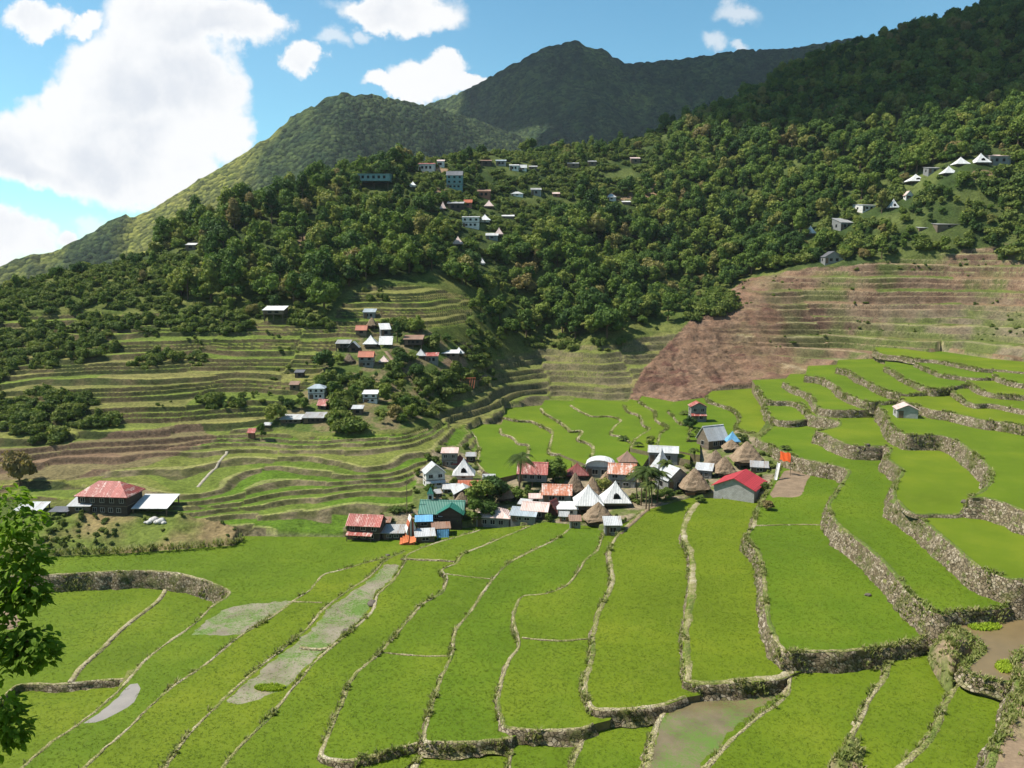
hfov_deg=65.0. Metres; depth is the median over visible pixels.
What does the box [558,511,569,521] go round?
shed
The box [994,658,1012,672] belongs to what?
rice seedlings
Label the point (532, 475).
house
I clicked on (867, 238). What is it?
bush
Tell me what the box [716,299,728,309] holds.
bush
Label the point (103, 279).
bush
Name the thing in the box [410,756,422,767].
terrace wall
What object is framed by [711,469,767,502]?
house
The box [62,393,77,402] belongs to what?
bush
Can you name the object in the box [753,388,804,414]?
terrace wall
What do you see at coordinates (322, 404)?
house
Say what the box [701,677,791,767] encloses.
terrace wall
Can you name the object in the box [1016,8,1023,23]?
forest tree
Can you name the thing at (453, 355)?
house
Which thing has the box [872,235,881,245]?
bush
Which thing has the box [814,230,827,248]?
forest tree
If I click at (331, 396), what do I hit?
bush
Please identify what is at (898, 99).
forest tree
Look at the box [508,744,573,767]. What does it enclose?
rice field
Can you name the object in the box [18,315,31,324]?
bush
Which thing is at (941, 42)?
forest tree
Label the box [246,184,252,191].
forest tree
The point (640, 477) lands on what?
palm tree
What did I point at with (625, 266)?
forest tree
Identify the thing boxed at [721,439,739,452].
hut
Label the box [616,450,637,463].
hut
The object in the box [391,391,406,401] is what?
bush
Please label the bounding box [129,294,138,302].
bush
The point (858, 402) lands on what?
terrace wall
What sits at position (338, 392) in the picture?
bush
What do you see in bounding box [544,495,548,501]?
door
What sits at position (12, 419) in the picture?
bush
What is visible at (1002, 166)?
bush
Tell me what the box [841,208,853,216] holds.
bush
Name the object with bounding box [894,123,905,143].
forest tree
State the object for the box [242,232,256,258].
forest tree
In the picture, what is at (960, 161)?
house
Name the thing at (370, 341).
house
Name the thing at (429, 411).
bush
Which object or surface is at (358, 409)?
house
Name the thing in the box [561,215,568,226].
forest tree
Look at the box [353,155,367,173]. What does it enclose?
forest tree
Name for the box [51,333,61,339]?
bush
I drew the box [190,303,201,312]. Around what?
bush
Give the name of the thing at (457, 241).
hut
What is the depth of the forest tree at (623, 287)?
269.08 m
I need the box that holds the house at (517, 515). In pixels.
[509,506,537,526]
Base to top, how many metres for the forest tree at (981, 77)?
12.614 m
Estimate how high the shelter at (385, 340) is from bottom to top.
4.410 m
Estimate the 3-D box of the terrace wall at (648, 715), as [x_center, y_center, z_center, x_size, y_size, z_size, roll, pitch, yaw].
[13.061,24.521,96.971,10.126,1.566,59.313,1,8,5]
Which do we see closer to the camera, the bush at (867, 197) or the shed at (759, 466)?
the shed at (759, 466)
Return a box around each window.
[558,496,564,500]
[592,469,597,474]
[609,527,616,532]
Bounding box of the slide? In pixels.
[774,462,780,479]
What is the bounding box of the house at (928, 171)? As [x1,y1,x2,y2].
[923,167,939,175]
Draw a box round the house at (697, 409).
[688,401,706,421]
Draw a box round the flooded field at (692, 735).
[651,695,775,767]
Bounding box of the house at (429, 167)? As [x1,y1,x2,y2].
[418,163,435,171]
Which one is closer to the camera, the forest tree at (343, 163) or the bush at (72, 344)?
the bush at (72, 344)
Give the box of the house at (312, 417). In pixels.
[302,412,327,423]
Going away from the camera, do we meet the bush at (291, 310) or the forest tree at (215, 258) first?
the bush at (291, 310)
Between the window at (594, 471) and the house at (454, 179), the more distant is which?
the house at (454, 179)
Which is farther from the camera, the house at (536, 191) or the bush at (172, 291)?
the house at (536, 191)
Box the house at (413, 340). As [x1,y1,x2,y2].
[403,335,423,349]
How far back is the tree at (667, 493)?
131.06 m
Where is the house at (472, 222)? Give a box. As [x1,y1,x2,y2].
[462,216,479,229]
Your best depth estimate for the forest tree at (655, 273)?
293.63 m
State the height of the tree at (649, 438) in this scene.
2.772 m
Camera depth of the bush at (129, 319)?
209.48 m
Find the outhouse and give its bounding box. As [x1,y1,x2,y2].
[602,516,622,535]
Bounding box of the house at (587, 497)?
[573,484,603,513]
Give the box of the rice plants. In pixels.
[0,461,999,767]
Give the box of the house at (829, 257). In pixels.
[820,251,843,264]
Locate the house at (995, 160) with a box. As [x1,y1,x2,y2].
[984,155,1010,165]
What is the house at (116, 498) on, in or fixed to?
on the terraced hillside
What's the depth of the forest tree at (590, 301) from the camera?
251.25 m
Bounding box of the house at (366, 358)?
[358,351,375,367]
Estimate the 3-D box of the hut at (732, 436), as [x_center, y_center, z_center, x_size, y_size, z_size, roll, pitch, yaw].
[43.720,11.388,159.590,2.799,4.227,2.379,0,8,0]
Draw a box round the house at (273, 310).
[263,306,287,322]
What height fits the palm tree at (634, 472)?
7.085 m
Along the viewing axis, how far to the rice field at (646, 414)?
176.55 m
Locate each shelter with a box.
[14,501,50,515]
[48,506,69,515]
[131,494,179,515]
[378,336,392,348]
[482,474,495,478]
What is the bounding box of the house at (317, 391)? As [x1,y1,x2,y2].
[307,384,327,398]
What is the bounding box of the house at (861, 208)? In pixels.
[853,204,876,212]
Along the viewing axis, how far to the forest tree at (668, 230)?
321.58 m
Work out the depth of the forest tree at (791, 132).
366.83 m
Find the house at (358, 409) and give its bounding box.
[351,405,363,414]
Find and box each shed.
[66,497,91,513]
[247,428,255,438]
[264,422,272,426]
[289,381,300,389]
[380,524,405,539]
[386,517,391,523]
[414,527,435,542]
[415,515,432,527]
[431,521,450,535]
[433,489,442,496]
[442,483,459,492]
[465,452,476,462]
[502,215,513,218]
[517,498,532,505]
[528,493,542,501]
[556,501,578,514]
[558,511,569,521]
[568,515,581,528]
[622,201,630,204]
[648,445,678,464]
[695,462,713,478]
[750,460,768,472]
[892,402,919,418]
[931,223,957,231]
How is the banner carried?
on the garden soil
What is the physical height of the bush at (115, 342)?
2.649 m
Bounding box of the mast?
[406,478,406,508]
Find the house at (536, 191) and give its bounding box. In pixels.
[530,188,541,196]
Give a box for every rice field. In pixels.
[0,527,493,767]
[0,588,211,696]
[0,687,117,767]
[87,548,418,767]
[163,549,416,767]
[226,525,530,767]
[320,522,598,763]
[411,754,507,767]
[422,528,603,742]
[471,424,526,480]
[497,520,630,731]
[500,419,571,469]
[503,405,591,465]
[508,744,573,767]
[540,400,648,465]
[570,398,646,443]
[571,724,652,767]
[583,498,700,716]
[625,399,689,465]
[638,396,699,461]
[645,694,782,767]
[669,398,736,441]
[681,498,801,685]
[706,388,764,432]
[711,669,880,767]
[749,467,923,659]
[752,379,810,410]
[761,426,1001,613]
[767,405,805,421]
[783,374,868,411]
[805,365,897,416]
[810,411,1023,580]
[836,359,919,395]
[853,654,944,767]
[873,347,1023,371]
[877,404,1023,510]
[884,361,966,390]
[895,686,1001,767]
[900,395,1023,428]
[915,351,991,379]
[955,389,1023,409]
[966,380,1023,396]
[992,372,1023,382]
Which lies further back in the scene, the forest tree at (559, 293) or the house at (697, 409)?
the forest tree at (559, 293)
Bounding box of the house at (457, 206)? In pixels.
[447,201,464,211]
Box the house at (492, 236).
[485,233,498,240]
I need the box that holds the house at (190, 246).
[185,243,197,250]
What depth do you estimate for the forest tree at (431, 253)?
249.77 m
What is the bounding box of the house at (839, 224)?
[832,218,853,230]
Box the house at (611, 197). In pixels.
[607,194,615,200]
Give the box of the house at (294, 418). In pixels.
[279,414,303,423]
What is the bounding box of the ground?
[985,647,1023,767]
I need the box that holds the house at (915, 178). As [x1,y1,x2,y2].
[902,174,920,184]
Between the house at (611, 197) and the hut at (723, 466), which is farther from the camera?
the house at (611, 197)
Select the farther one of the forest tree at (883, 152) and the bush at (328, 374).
the forest tree at (883, 152)
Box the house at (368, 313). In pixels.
[363,309,376,318]
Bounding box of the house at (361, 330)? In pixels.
[355,325,368,336]
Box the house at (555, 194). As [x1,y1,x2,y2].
[552,192,559,196]
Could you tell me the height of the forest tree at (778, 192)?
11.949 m
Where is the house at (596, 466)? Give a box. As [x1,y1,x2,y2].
[585,456,614,477]
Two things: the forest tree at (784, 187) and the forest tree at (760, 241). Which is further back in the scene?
the forest tree at (784, 187)
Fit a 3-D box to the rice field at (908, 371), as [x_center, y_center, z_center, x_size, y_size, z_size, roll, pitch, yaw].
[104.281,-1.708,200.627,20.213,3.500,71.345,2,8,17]
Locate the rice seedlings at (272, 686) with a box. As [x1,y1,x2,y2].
[254,682,285,691]
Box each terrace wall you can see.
[0,570,230,767]
[0,678,123,703]
[82,557,383,767]
[163,551,405,767]
[221,530,479,767]
[317,526,530,767]
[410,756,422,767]
[418,528,571,759]
[471,430,484,474]
[494,534,603,746]
[499,428,529,459]
[502,417,560,455]
[507,747,512,767]
[540,408,594,455]
[569,739,584,767]
[570,405,630,442]
[579,511,688,727]
[625,406,650,451]
[637,401,665,444]
[638,713,665,767]
[667,411,690,438]
[678,499,795,700]
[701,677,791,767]
[704,397,756,432]
[739,469,929,673]
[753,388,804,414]
[754,426,1014,646]
[760,406,807,427]
[781,382,868,417]
[803,376,896,414]
[804,411,1023,619]
[835,368,926,400]
[844,664,890,737]
[871,351,1023,373]
[872,406,1023,535]
[883,367,968,396]
[894,682,959,767]
[897,399,1023,434]
[913,363,993,380]
[949,390,1023,414]
[952,626,1010,699]
[965,381,1023,400]
[975,647,1023,767]
[992,374,1023,388]
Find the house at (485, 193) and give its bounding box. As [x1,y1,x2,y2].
[477,189,490,199]
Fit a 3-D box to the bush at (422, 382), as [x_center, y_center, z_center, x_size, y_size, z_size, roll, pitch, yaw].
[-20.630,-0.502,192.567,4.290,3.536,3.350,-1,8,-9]
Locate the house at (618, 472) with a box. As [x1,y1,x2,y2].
[607,462,636,487]
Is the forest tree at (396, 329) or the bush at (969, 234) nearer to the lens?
the forest tree at (396, 329)
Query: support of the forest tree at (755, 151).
on the terraced hillside
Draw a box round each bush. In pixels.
[0,334,7,341]
[4,398,13,405]
[7,414,23,422]
[8,333,16,339]
[8,360,18,369]
[9,415,16,424]
[9,423,19,434]
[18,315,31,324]
[18,421,29,427]
[21,411,30,420]
[28,295,38,301]
[29,414,36,422]
[34,413,46,421]
[34,432,47,440]
[35,402,48,409]
[40,383,54,391]
[43,341,55,350]
[44,398,59,405]
[46,329,54,335]
[46,425,70,434]
[50,356,58,364]
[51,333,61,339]
[52,408,64,420]
[53,338,64,346]
[55,389,64,396]
[57,387,67,393]
[60,331,69,339]
[61,409,75,418]
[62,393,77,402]
[65,350,74,358]
[66,340,79,350]
[72,405,82,415]
[74,347,89,357]
[74,397,85,402]
[78,326,86,333]
[78,331,85,337]
[81,297,90,303]
[85,281,93,289]
[85,414,99,426]
[87,309,100,317]
[91,317,99,323]
[91,326,99,333]
[97,415,111,425]
[100,275,107,282]
[111,339,121,347]
[117,263,126,271]
[123,292,133,299]
[126,316,134,325]
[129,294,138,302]
[142,281,150,289]
[142,316,150,323]
[145,311,154,319]
[150,344,161,352]
[151,262,161,267]
[152,268,161,274]
[158,294,170,302]
[168,289,179,293]
[170,296,182,305]
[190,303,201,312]
[190,314,201,322]
[208,323,216,331]
[234,397,246,404]
[288,307,297,313]
[298,308,306,316]
[305,312,313,320]
[319,316,329,325]
[322,369,335,381]
[324,410,353,417]
[325,383,343,390]
[328,390,343,406]
[328,409,347,423]
[329,420,345,431]
[330,396,343,407]
[332,373,351,382]
[333,389,343,398]
[333,398,345,406]
[340,419,365,431]
[341,395,349,399]
[342,389,353,397]
[342,399,352,407]
[342,416,357,422]
[344,419,370,432]
[347,380,355,386]
[354,387,362,398]
[355,378,366,390]
[365,377,375,389]
[372,382,383,389]
[386,359,396,368]
[390,366,401,374]
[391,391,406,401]
[395,317,407,323]
[399,322,408,330]
[408,394,419,404]
[417,374,433,388]
[420,401,427,408]
[420,406,438,415]
[423,384,432,394]
[425,180,434,187]
[428,372,438,385]
[429,381,436,389]
[430,334,439,340]
[431,368,446,380]
[435,376,443,388]
[438,387,452,401]
[441,369,453,376]
[443,237,453,241]
[450,360,460,372]
[452,363,463,374]
[453,372,460,379]
[454,219,462,227]
[459,209,467,217]
[461,382,471,389]
[471,323,480,329]
[519,206,527,211]
[545,513,552,520]
[690,296,701,304]
[693,305,711,313]
[699,276,713,283]
[706,305,724,312]
[709,298,716,306]
[709,304,724,315]
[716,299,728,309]
[718,286,730,292]
[721,297,729,309]
[726,291,738,298]
[728,297,735,307]
[760,482,768,489]
[799,246,808,254]
[818,219,831,226]
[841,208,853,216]
[851,231,865,240]
[853,217,863,224]
[863,194,872,200]
[863,236,871,243]
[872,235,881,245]
[884,188,891,195]
[887,194,894,201]
[890,182,904,190]
[913,194,923,202]
[915,233,930,240]
[916,190,926,196]
[919,236,931,245]
[926,192,937,199]
[962,207,974,215]
[963,229,974,237]
[964,209,976,220]
[971,205,983,211]
[984,187,996,195]
[985,173,996,186]
[992,166,1008,175]
[993,245,1020,254]
[995,163,1008,169]
[996,178,1008,185]
[997,252,1008,260]
[1002,208,1018,217]
[1003,220,1016,229]
[1008,174,1022,184]
[1011,182,1022,189]
[1013,228,1023,236]
[1014,249,1023,255]
[1016,213,1023,220]
[1019,233,1023,240]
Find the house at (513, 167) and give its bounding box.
[509,164,518,170]
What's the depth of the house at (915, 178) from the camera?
303.56 m
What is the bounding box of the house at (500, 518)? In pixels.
[475,507,509,527]
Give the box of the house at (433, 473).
[421,461,445,487]
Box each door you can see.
[478,519,482,526]
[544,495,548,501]
[587,468,591,476]
[607,527,610,535]
[650,455,654,464]
[669,482,673,490]
[898,411,903,417]
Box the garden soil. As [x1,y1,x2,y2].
[770,470,809,497]
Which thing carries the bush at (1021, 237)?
on the terraced hillside
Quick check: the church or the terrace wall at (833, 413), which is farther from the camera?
the terrace wall at (833, 413)
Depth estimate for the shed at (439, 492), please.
135.91 m
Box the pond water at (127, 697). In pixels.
[84,683,139,722]
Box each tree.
[0,448,37,485]
[0,483,66,764]
[152,216,172,247]
[162,217,187,238]
[164,267,196,295]
[175,207,186,223]
[176,261,194,299]
[185,205,205,223]
[186,194,201,213]
[191,204,205,226]
[195,235,209,259]
[196,215,228,237]
[198,248,227,268]
[198,257,223,302]
[199,212,228,225]
[202,210,213,219]
[203,231,220,254]
[205,225,232,243]
[206,204,214,213]
[206,219,223,241]
[215,216,227,242]
[216,186,232,220]
[217,228,228,249]
[218,260,246,297]
[220,246,239,269]
[224,197,241,228]
[226,236,246,255]
[229,266,247,286]
[232,181,247,197]
[236,257,249,280]
[240,203,254,225]
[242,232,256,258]
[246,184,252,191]
[246,218,263,243]
[246,253,257,269]
[246,266,269,284]
[248,273,285,300]
[250,242,263,265]
[256,247,271,268]
[256,423,266,435]
[259,186,282,223]
[269,175,294,194]
[270,226,296,244]
[271,253,289,282]
[275,230,295,248]
[282,237,301,266]
[284,270,303,305]
[286,171,294,184]
[293,197,303,219]
[294,171,312,198]
[296,210,310,240]
[298,244,332,265]
[300,272,323,286]
[301,240,315,255]
[304,161,321,183]
[305,277,341,307]
[308,224,327,250]
[308,254,316,272]
[309,173,324,193]
[311,224,336,237]
[311,250,341,282]
[315,256,338,282]
[316,159,324,170]
[316,228,332,247]
[318,206,332,225]
[325,201,332,222]
[329,201,348,226]
[329,204,343,226]
[333,252,355,272]
[334,206,358,222]
[335,158,348,169]
[337,229,352,237]
[337,229,370,251]
[340,245,356,255]
[342,218,355,226]
[342,222,364,231]
[343,248,360,265]
[347,253,357,280]
[348,173,361,192]
[350,204,360,217]
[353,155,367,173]
[354,247,376,281]
[356,211,369,224]
[356,231,363,237]
[357,241,384,256]
[359,193,368,211]
[361,196,380,218]
[362,224,378,243]
[368,214,382,240]
[376,217,390,237]
[378,221,401,245]
[380,208,392,222]
[383,229,411,252]
[385,146,399,162]
[390,183,403,202]
[391,211,411,236]
[391,320,402,341]
[395,242,425,272]
[396,146,403,162]
[396,206,403,214]
[402,218,413,236]
[402,241,417,262]
[411,210,434,226]
[412,216,429,234]
[413,241,426,265]
[423,247,438,270]
[423,484,435,495]
[424,226,432,236]
[429,217,442,236]
[431,218,454,238]
[448,262,476,284]
[456,254,473,285]
[459,257,480,280]
[464,480,495,502]
[465,497,482,521]
[476,287,487,311]
[479,500,498,515]
[482,475,498,480]
[484,478,510,502]
[495,294,506,319]
[504,452,538,487]
[510,486,524,498]
[515,296,530,313]
[516,308,535,336]
[525,232,546,253]
[530,218,547,237]
[535,247,555,267]
[540,230,552,246]
[542,455,567,481]
[544,291,554,308]
[545,222,556,243]
[551,240,565,267]
[551,285,564,307]
[551,299,569,332]
[555,305,585,333]
[560,243,587,267]
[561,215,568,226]
[561,232,576,245]
[562,291,575,305]
[567,304,584,337]
[570,256,589,274]
[572,202,582,209]
[574,184,587,200]
[574,269,597,284]
[576,289,584,306]
[578,208,590,227]
[579,286,597,303]
[580,245,596,264]
[580,290,602,331]
[581,199,593,216]
[584,187,600,206]
[584,262,601,287]
[585,285,604,292]
[586,212,606,232]
[589,302,627,337]
[591,290,611,314]
[592,209,614,222]
[595,477,611,492]
[599,186,607,201]
[603,202,621,220]
[609,254,628,272]
[609,275,621,296]
[614,283,640,296]
[618,303,630,329]
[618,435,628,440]
[619,262,629,279]
[621,268,634,284]
[621,472,649,499]
[624,281,642,316]
[626,466,647,505]
[627,260,639,281]
[629,215,658,234]
[630,466,666,509]
[635,237,646,252]
[635,470,663,506]
[635,479,662,510]
[640,257,667,277]
[645,435,654,444]
[647,265,661,283]
[649,470,675,503]
[655,459,673,467]
[657,209,675,224]
[658,487,675,498]
[660,222,676,244]
[661,297,674,320]
[669,233,683,259]
[671,179,680,196]
[673,216,683,235]
[677,136,691,159]
[681,105,691,114]
[682,416,697,427]
[687,448,701,464]
[689,184,704,207]
[691,196,705,220]
[691,226,707,254]
[694,495,705,501]
[699,215,710,233]
[706,193,720,211]
[706,249,718,275]
[707,210,715,228]
[709,215,724,240]
[714,208,729,227]
[714,245,729,267]
[716,108,724,123]
[716,150,728,167]
[717,156,732,174]
[719,242,735,260]
[720,119,733,137]
[720,126,734,154]
[731,217,746,234]
[731,252,748,268]
[737,81,746,94]
[737,168,749,192]
[742,224,758,247]
[742,242,760,274]
[743,238,752,252]
[746,237,761,253]
[747,190,763,217]
[749,144,759,160]
[754,234,766,250]
[757,129,774,149]
[761,177,774,200]
[761,236,787,254]
[761,500,774,509]
[765,243,780,255]
[768,128,781,155]
[773,165,784,182]
[775,177,781,201]
[777,176,792,200]
[777,210,791,226]
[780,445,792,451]
[785,124,798,147]
[787,199,800,228]
[787,230,805,253]
[788,166,800,176]
[793,207,807,229]
[793,212,810,234]
[802,166,813,190]
[811,106,823,119]
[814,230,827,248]
[815,198,831,219]
[824,173,835,189]
[833,107,846,124]
[839,131,848,154]
[846,154,853,164]
[849,72,860,85]
[852,175,869,199]
[853,146,867,171]
[862,129,875,147]
[874,101,887,122]
[874,137,889,159]
[875,188,888,212]
[875,234,888,258]
[890,99,898,116]
[892,91,906,119]
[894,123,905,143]
[897,94,908,114]
[897,148,911,172]
[899,129,915,145]
[900,60,914,73]
[905,146,933,172]
[907,17,920,33]
[925,134,940,163]
[929,113,945,132]
[934,37,946,51]
[939,121,949,135]
[945,107,958,134]
[976,71,990,89]
[978,80,992,95]
[990,108,1002,125]
[1008,116,1023,143]
[1015,99,1023,114]
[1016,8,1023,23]
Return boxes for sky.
[0,0,978,265]
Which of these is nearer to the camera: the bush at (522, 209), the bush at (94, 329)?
the bush at (94, 329)
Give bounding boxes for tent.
[404,512,416,537]
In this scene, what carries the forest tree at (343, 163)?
on the terraced hillside
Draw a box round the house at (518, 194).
[511,192,522,197]
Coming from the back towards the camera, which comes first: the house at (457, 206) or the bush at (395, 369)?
the house at (457, 206)
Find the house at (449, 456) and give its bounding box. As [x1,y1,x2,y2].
[441,447,458,468]
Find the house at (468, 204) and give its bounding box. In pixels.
[464,200,472,208]
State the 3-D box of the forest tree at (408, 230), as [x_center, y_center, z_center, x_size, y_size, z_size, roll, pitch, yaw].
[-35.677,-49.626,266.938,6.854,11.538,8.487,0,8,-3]
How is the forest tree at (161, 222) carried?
on the terraced hillside
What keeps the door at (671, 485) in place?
in the house at (677, 474)
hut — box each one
[294,370,304,377]
[342,353,354,363]
[366,317,376,328]
[378,356,388,363]
[416,349,425,359]
[440,202,445,209]
[451,455,467,465]
[452,237,462,244]
[455,492,467,504]
[484,201,493,207]
[496,228,502,237]
[496,490,513,501]
[568,472,583,494]
[582,502,612,525]
[584,476,601,494]
[600,471,607,478]
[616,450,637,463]
[678,468,710,493]
[704,450,721,465]
[713,456,736,476]
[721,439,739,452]
[724,431,740,444]
[729,441,763,468]
[887,199,898,209]
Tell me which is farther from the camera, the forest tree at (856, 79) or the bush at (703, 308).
the forest tree at (856, 79)
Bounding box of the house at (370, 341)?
[362,335,378,347]
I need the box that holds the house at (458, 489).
[451,483,469,499]
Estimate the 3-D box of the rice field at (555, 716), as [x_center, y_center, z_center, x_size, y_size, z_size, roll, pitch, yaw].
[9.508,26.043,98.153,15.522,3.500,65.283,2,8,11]
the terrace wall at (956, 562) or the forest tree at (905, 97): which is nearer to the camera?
the terrace wall at (956, 562)
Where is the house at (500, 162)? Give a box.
[495,160,505,166]
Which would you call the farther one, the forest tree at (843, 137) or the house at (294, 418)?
the forest tree at (843, 137)
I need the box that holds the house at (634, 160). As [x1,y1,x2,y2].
[630,157,639,163]
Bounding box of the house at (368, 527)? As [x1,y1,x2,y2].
[345,513,386,541]
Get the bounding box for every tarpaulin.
[399,535,415,544]
[437,529,448,538]
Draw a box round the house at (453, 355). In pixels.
[442,350,459,360]
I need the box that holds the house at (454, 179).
[446,171,463,191]
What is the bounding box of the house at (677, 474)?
[655,464,686,491]
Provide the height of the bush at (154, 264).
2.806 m
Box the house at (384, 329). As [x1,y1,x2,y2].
[378,323,390,335]
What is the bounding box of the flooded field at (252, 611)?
[192,600,290,635]
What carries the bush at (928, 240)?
on the terraced hillside
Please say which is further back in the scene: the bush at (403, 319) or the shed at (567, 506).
the bush at (403, 319)
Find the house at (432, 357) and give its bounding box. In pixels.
[425,352,438,365]
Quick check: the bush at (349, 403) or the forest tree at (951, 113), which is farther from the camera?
the forest tree at (951, 113)
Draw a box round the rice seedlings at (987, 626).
[967,621,1001,630]
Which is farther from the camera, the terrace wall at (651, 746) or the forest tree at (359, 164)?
the forest tree at (359, 164)
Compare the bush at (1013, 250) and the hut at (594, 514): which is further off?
the bush at (1013, 250)
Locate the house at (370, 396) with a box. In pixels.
[362,390,378,403]
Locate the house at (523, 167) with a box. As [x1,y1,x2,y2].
[519,165,526,171]
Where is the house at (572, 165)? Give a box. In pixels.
[567,163,578,167]
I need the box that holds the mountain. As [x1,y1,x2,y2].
[0,36,878,285]
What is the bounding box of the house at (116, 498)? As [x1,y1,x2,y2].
[73,481,145,515]
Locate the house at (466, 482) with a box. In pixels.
[458,480,481,485]
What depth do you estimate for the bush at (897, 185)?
304.29 m
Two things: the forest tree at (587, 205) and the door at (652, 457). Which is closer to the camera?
the door at (652, 457)
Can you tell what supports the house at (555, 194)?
on the terraced hillside
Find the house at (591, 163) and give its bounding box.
[588,161,596,165]
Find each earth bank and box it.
[830,735,865,767]
[928,627,972,690]
[999,652,1023,761]
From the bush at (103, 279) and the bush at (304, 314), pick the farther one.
the bush at (103, 279)
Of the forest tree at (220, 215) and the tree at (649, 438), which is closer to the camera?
the tree at (649, 438)
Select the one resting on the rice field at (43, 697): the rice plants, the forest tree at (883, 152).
the rice plants
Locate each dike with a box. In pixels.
[68,589,166,681]
[299,646,328,650]
[384,652,448,656]
[400,558,455,562]
[446,573,489,578]
[522,637,586,641]
[755,524,820,525]
[895,499,962,518]
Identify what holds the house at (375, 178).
on the terraced hillside
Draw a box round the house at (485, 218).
[480,215,490,224]
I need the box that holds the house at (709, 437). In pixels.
[696,424,727,449]
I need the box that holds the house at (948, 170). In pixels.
[939,166,954,175]
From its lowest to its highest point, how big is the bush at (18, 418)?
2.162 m
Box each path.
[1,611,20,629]
[197,451,227,486]
[384,351,408,370]
[618,502,663,533]
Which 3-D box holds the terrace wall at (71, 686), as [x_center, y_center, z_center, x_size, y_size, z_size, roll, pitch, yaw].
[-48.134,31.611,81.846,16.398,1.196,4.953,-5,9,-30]
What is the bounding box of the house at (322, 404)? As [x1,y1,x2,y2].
[316,399,329,409]
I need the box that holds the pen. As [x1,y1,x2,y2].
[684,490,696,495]
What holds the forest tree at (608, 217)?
on the terraced hillside
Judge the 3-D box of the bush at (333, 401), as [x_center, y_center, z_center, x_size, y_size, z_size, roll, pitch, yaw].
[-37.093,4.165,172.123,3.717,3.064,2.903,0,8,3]
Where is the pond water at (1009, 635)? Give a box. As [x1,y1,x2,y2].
[961,619,1023,699]
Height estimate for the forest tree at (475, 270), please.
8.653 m
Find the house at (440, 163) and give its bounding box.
[437,160,444,166]
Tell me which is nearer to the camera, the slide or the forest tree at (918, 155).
the slide
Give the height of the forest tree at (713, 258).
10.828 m
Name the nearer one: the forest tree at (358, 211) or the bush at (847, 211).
the forest tree at (358, 211)
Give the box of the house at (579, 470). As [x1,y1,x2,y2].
[566,463,588,479]
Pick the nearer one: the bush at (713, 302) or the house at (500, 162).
the bush at (713, 302)
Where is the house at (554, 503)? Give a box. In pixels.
[549,498,558,515]
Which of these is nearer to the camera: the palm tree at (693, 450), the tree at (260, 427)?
the palm tree at (693, 450)
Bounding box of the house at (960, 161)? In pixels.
[951,157,970,166]
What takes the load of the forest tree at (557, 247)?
on the terraced hillside
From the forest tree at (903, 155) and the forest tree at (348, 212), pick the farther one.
the forest tree at (903, 155)
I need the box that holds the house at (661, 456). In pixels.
[650,449,667,479]
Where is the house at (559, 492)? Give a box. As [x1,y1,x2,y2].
[541,484,572,501]
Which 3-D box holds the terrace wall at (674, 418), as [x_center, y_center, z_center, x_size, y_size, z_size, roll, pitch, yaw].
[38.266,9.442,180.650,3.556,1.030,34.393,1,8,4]
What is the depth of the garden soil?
131.71 m
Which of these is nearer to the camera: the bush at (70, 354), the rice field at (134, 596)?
the rice field at (134, 596)
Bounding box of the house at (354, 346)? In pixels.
[348,341,360,351]
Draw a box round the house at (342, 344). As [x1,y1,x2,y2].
[335,340,351,351]
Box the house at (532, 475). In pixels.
[516,462,548,487]
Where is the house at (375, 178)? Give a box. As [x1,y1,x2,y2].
[357,174,393,187]
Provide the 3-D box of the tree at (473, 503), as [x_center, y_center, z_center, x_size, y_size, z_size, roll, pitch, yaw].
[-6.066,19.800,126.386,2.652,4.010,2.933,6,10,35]
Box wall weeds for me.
[0,349,1023,767]
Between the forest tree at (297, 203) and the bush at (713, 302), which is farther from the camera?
the forest tree at (297, 203)
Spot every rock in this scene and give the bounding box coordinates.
[156,518,165,523]
[367,600,375,606]
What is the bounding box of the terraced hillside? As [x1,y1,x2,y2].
[0,16,1023,767]
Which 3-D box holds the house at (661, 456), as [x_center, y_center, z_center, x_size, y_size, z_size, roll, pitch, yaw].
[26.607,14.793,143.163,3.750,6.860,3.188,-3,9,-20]
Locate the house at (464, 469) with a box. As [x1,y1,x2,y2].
[452,458,475,479]
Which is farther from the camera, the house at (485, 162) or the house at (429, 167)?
the house at (485, 162)
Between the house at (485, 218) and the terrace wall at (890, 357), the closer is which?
the terrace wall at (890, 357)
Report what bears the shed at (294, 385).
on the terraced hillside
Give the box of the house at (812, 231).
[808,226,815,234]
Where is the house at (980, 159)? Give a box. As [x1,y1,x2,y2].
[973,153,991,165]
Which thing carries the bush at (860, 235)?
on the terraced hillside
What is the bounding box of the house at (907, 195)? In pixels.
[903,191,912,199]
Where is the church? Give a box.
[418,483,466,529]
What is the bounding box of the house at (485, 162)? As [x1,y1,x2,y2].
[480,160,491,166]
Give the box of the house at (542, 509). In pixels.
[520,501,550,519]
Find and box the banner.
[779,451,790,473]
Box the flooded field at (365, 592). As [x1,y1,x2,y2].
[227,564,398,703]
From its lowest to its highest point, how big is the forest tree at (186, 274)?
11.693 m
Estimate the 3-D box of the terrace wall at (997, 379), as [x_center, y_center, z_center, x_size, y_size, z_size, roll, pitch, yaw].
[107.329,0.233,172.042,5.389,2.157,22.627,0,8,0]
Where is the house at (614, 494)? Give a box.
[599,480,631,507]
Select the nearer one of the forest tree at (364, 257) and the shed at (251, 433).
the shed at (251, 433)

